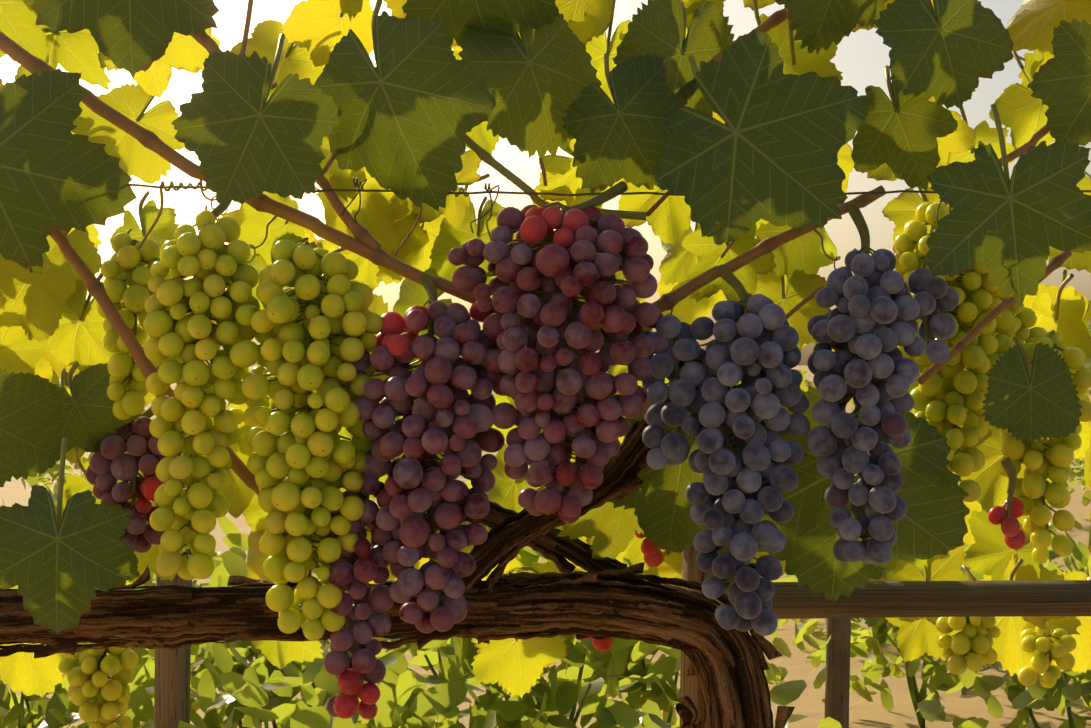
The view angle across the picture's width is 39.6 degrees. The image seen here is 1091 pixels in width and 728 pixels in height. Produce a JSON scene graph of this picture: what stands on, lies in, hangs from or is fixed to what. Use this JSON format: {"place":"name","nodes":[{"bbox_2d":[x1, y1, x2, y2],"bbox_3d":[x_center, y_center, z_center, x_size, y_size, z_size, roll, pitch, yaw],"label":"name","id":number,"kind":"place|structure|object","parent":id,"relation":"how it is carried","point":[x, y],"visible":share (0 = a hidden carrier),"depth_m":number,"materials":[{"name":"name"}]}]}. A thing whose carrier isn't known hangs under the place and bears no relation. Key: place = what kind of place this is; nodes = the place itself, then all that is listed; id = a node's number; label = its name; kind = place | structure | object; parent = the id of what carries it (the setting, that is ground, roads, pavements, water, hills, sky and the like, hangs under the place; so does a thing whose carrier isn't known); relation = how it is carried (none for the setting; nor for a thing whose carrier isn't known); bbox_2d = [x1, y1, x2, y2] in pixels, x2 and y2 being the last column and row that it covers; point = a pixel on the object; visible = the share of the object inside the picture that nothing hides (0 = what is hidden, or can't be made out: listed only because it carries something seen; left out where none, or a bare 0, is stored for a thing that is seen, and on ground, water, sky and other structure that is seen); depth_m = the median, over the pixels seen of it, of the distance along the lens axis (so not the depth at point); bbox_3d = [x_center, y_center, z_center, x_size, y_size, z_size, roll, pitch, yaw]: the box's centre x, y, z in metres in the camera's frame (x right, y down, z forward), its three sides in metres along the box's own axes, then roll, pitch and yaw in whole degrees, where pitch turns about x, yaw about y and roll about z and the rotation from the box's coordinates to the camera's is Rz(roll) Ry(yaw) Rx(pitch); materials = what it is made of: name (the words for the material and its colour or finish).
{"place":"outdoors","nodes":[
{"label":"outdoors","id":0,"kind":"place"},
{"bbox_2d":[85,395,181,552],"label":"red grapes","id":1,"kind":"object","parent":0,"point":[110,463],"visible":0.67,"depth_m":1.19,"materials":[{"name":"food"}]},
{"bbox_2d":[320,271,504,719],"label":"red grapes","id":2,"kind":"object","parent":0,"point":[421,495],"visible":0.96,"depth_m":1.05,"materials":[{"name":"food"}]},
{"bbox_2d":[0,366,1090,727],"bbox_3d":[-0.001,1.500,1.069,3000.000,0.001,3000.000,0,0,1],"label":"ground","id":3,"kind":"structure","parent":0,"point":[810,698],"depth_m":7.01,"materials":[{"name":"beige sandy soil"}]},
{"bbox_2d":[2,454,86,516],"bbox_3d":[-4.112,0.890,8.773,3.429,1.237,2.639,0,0,1],"label":"bush","id":4,"kind":"object","parent":3,"relation":"on","point":[53,472],"visible":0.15,"depth_m":8.77,"materials":[{"name":"green plant"}]},
{"bbox_2d":[0,473,246,727],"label":"bush","id":5,"kind":"object","parent":3,"relation":"on","point":[19,715],"visible":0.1,"depth_m":4.21,"materials":[{"name":"green plant"}]},
{"bbox_2d":[44,516,259,718],"bbox_3d":[-1.735,0.977,6.097,1.538,1.061,1.008,0,0,1],"label":"bush","id":6,"kind":"object","parent":3,"relation":"on","point":[235,537],"depth_m":6.25,"materials":[{"name":"green plant"}]},
{"bbox_2d":[128,546,448,727],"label":"bush","id":7,"kind":"object","parent":3,"relation":"on","point":[205,682],"visible":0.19,"depth_m":4.85,"materials":[{"name":"green plant"}]},
{"bbox_2d":[0,417,794,727],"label":"vine trunk","id":8,"kind":"object","parent":3,"relation":"on","point":[606,597],"visible":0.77,"depth_m":1.16,"materials":[{"name":"brown wood"}]},
{"bbox_2d":[0,0,1071,495],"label":"vine branches","id":9,"kind":"object","parent":8,"relation":"attached to","point":[364,242],"visible":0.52,"depth_m":1.10,"materials":[{"name":"brown wood"}]},
{"bbox_2d":[136,179,840,330],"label":"vine tendrils","id":10,"kind":"object","parent":9,"relation":"attached to","point":[162,184],"visible":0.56,"depth_m":1.10,"materials":[{"name":"plant"}]},
{"bbox_2d":[27,0,1090,639],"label":"leaf stems","id":11,"kind":"object","parent":9,"relation":"attached to","point":[485,176],"visible":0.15,"depth_m":1.14,"materials":[{"name":"plant"}]},
{"bbox_2d":[49,480,939,727],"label":"bush","id":12,"kind":"object","parent":3,"relation":"on","point":[406,700],"visible":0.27,"depth_m":3.95,"materials":[{"name":"green plant"}]},
{"bbox_2d":[154,481,850,727],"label":"wooden posts","id":13,"kind":"object","parent":3,"relation":"on","point":[172,691],"visible":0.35,"depth_m":3.65,"materials":[{"name":"brown wood"}]},
{"bbox_2d":[770,580,1090,618],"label":"wooden rail","id":14,"kind":"object","parent":13,"relation":"attached to","point":[888,599],"visible":0.77,"depth_m":1.36,"materials":[{"name":"brown wood"}]},
{"bbox_2d":[0,0,1090,698],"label":"vine leaves","id":15,"kind":"object","parent":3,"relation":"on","point":[784,158],"visible":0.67,"depth_m":1.11,"materials":[{"name":"green plant"}]},
{"bbox_2d":[58,642,138,727],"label":"green grapes","id":16,"kind":"object","parent":15,"relation":"hanging from","point":[103,681],"visible":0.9,"depth_m":1.36,"materials":[{"name":"green food"}]},
{"bbox_2d":[97,200,382,640],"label":"grape bunches","id":17,"kind":"object","parent":15,"relation":"hanging from","point":[318,326],"visible":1,"depth_m":1.05,"materials":[{"name":"green food"}]},
{"bbox_2d":[448,181,668,522],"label":"red grapes","id":18,"kind":"object","parent":15,"relation":"hanging from","point":[540,330],"visible":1,"depth_m":1.04,"materials":[{"name":"red food"}]},
{"bbox_2d":[574,634,612,651],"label":"red grapes","id":19,"kind":"object","parent":15,"relation":"hanging from","point":[604,644],"visible":0.21,"depth_m":1.37,"materials":[{"name":"red food"}]},
{"bbox_2d":[126,177,1090,236],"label":"trellis wire","id":20,"kind":"object","parent":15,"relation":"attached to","point":[360,190],"visible":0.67,"depth_m":1.09,"materials":[{"name":"metal"}]},
{"bbox_2d":[635,529,662,567],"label":"small red grapes","id":21,"kind":"object","parent":15,"relation":"hanging from","point":[653,556],"visible":0.5,"depth_m":1.36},
{"bbox_2d":[807,204,958,563],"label":"blue grapes","id":22,"kind":"object","parent":15,"relation":"hanging from","point":[866,327],"visible":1,"depth_m":1.05,"materials":[{"name":"blue food"}]},
{"bbox_2d":[936,617,1000,674],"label":"yellow grapes","id":23,"kind":"object","parent":15,"relation":"attached to","point":[970,642],"visible":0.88,"depth_m":1.48,"materials":[{"name":"yellow food"}]},
{"bbox_2d":[894,200,1090,563],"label":"grape bunches","id":24,"kind":"object","parent":15,"relation":"hanging from","point":[948,395],"visible":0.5,"depth_m":1.20,"materials":[{"name":"green food"}]},
{"bbox_2d":[988,457,1025,548],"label":"red berries","id":25,"kind":"object","parent":15,"relation":"hanging from","point":[1008,513],"visible":1,"depth_m":1.21,"materials":[{"name":"red food"}]},
{"bbox_2d":[1017,620,1076,687],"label":"yellow grapes","id":26,"kind":"object","parent":15,"relation":"hanging from","point":[1062,647],"visible":0.98,"depth_m":1.55,"materials":[{"name":"yellow food"}]},
{"bbox_2d":[447,561,819,727],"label":"bush","id":27,"kind":"object","parent":3,"relation":"on","point":[640,665],"visible":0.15,"depth_m":5.21,"materials":[{"name":"green plant"}]},
{"bbox_2d":[803,371,918,413],"bbox_3d":[1.896,0.774,14.792,4.639,1.472,2.737,0,0,-41],"label":"bush","id":28,"kind":"object","parent":3,"relation":"on","point":[807,382],"visible":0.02,"depth_m":16.00,"materials":[{"name":"green plant"}]},
{"bbox_2d":[764,544,1034,727],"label":"bush","id":29,"kind":"object","parent":3,"relation":"on","point":[876,666],"visible":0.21,"depth_m":6.23,"materials":[{"name":"green plant"}]},
{"bbox_2d":[784,484,1082,645],"bbox_3d":[2.008,1.040,8.360,1.777,0.947,1.701,0,0,1],"label":"bush","id":30,"kind":"object","parent":3,"relation":"on","point":[1078,526],"depth_m":8.19,"materials":[{"name":"green plant"}]},
{"bbox_2d":[855,532,1090,709],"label":"bush","id":31,"kind":"object","parent":3,"relation":"on","point":[1082,566],"visible":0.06,"depth_m":6.53,"materials":[{"name":"green plant"}]},
{"bbox_2d":[907,531,1090,727],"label":"bush","id":32,"kind":"object","parent":3,"relation":"on","point":[1059,694],"visible":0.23,"depth_m":5.40,"materials":[{"name":"green plant"}]},
{"bbox_2d":[958,387,1090,527],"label":"bush","id":33,"kind":"object","parent":3,"relation":"on","point":[1086,497],"visible":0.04,"depth_m":12.95,"materials":[{"name":"green plant"}]},
{"bbox_2d":[0,0,1090,365],"label":"sky","id":34,"kind":"structure","parent":0,"point":[862,56],"materials":[{"name":"white"}]},
{"bbox_2d":[640,264,809,635],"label":"blue grapes","id":35,"kind":"object","parent":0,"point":[756,352],"visible":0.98,"depth_m":1.05,"materials":[{"name":"blue food"}]}
]}

